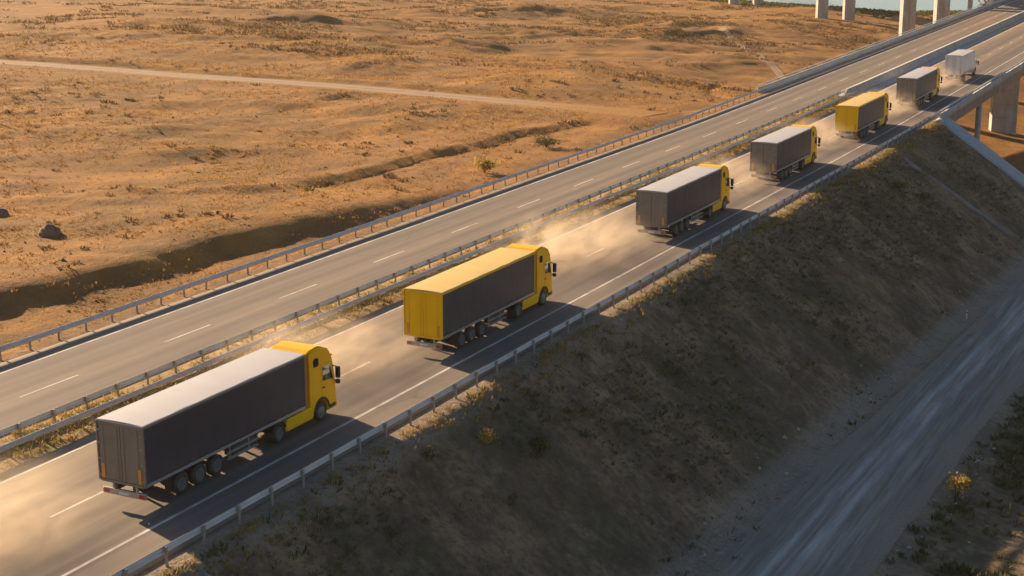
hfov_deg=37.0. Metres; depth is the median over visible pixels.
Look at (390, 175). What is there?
field scrub
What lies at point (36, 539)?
highway near carriageway
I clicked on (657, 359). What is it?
slope weeds
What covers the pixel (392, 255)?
lane line
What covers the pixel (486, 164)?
shrub
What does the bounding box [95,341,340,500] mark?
semi truck
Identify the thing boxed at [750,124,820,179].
semi truck
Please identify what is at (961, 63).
box truck
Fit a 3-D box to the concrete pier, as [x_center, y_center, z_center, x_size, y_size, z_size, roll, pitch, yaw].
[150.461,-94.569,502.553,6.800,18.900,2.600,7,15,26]
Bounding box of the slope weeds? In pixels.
[169,123,1022,575]
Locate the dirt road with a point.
(855, 503)
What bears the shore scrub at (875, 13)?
on the ground at (582, 528)
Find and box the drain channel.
[902,156,1022,243]
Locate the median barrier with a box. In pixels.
[842,11,1023,95]
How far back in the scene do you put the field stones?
176.06 m
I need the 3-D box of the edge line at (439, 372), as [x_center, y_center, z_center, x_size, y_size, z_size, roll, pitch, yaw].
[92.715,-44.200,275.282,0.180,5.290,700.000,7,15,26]
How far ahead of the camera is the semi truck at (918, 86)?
203.95 m
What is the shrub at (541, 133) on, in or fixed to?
on the ground at (582, 528)
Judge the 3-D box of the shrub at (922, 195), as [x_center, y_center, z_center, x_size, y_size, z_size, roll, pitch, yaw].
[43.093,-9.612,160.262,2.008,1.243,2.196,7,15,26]
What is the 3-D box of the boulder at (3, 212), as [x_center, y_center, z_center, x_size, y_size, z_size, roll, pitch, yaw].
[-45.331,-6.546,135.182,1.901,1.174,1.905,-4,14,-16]
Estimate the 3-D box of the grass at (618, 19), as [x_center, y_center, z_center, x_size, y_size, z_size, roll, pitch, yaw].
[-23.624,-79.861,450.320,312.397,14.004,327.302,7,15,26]
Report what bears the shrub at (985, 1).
on the ground at (582, 528)
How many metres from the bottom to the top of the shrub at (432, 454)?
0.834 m
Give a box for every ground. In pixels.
[0,0,1023,575]
[0,96,853,474]
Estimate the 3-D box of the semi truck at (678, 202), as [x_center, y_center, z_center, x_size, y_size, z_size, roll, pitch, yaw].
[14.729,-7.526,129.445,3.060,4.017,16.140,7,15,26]
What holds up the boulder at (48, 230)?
on the ground at (582, 528)
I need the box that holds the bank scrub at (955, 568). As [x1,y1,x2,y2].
[886,394,1023,575]
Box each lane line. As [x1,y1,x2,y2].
[20,5,1021,396]
[50,37,1021,516]
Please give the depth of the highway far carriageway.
115.78 m
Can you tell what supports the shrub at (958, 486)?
on the ground at (582, 528)
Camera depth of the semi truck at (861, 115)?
177.69 m
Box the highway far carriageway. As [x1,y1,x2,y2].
[0,0,1023,437]
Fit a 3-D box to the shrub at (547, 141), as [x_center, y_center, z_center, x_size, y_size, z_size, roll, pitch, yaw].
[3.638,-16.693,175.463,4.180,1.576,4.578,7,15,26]
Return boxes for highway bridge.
[757,0,1023,140]
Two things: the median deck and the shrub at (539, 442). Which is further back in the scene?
the median deck
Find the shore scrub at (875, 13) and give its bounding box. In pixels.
[677,0,965,23]
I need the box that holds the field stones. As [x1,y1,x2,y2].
[2,31,696,311]
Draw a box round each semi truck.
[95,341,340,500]
[403,243,556,348]
[636,164,733,235]
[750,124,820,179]
[835,92,891,137]
[896,67,942,106]
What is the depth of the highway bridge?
256.88 m
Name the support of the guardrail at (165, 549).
on the ground at (582, 528)
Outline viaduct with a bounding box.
[710,0,949,35]
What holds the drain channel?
on the ground at (582, 528)
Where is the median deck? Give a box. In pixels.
[839,17,1023,96]
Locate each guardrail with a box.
[0,86,767,360]
[0,91,840,436]
[0,91,853,456]
[111,115,931,575]
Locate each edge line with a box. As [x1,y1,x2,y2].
[0,1,1013,373]
[0,23,1022,483]
[61,52,1022,575]
[842,11,1022,90]
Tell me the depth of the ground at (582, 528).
128.05 m
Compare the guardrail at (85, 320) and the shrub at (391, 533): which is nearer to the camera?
the shrub at (391, 533)
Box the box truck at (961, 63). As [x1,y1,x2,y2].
[944,49,978,80]
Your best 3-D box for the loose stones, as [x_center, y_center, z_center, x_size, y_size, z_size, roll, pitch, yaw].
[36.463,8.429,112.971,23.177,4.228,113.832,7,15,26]
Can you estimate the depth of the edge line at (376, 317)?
98.12 m
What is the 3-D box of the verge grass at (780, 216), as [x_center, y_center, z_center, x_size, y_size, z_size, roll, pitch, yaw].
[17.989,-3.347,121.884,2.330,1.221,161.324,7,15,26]
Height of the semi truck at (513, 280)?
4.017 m
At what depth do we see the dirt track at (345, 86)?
227.83 m
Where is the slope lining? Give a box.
[934,116,1023,186]
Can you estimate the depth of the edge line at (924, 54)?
267.08 m
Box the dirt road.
[706,274,1023,575]
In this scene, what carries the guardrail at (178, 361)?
on the median ground at (300, 336)
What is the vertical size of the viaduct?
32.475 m
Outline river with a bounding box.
[749,0,987,10]
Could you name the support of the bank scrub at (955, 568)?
on the ground at (582, 528)
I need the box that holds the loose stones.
[680,256,1023,568]
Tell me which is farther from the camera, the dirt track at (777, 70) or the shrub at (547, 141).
the dirt track at (777, 70)
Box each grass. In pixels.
[0,0,960,91]
[150,120,949,575]
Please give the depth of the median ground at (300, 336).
98.59 m
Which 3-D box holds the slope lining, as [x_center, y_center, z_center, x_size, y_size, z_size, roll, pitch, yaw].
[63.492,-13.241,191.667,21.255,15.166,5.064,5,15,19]
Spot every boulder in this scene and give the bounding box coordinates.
[0,208,8,216]
[38,223,60,237]
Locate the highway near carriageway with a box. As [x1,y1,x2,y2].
[0,21,1023,575]
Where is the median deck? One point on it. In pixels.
(894, 79)
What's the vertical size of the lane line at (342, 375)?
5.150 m
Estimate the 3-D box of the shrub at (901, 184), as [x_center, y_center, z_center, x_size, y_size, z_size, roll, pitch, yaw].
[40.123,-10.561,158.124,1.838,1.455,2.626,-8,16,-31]
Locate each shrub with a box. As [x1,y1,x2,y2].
[378,525,406,540]
[421,445,443,461]
[469,155,498,172]
[477,428,495,444]
[528,433,553,452]
[530,130,554,137]
[530,135,560,147]
[578,351,588,360]
[891,180,912,191]
[914,190,933,200]
[941,472,970,498]
[978,0,994,5]
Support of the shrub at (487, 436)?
on the ground at (582, 528)
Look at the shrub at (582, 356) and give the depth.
93.18 m
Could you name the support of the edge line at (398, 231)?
on the highway far carriageway
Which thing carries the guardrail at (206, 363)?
on the median ground at (300, 336)
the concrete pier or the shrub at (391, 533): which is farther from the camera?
the concrete pier
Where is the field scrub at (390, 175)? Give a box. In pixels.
[0,18,738,302]
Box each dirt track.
[0,57,664,117]
[718,26,786,78]

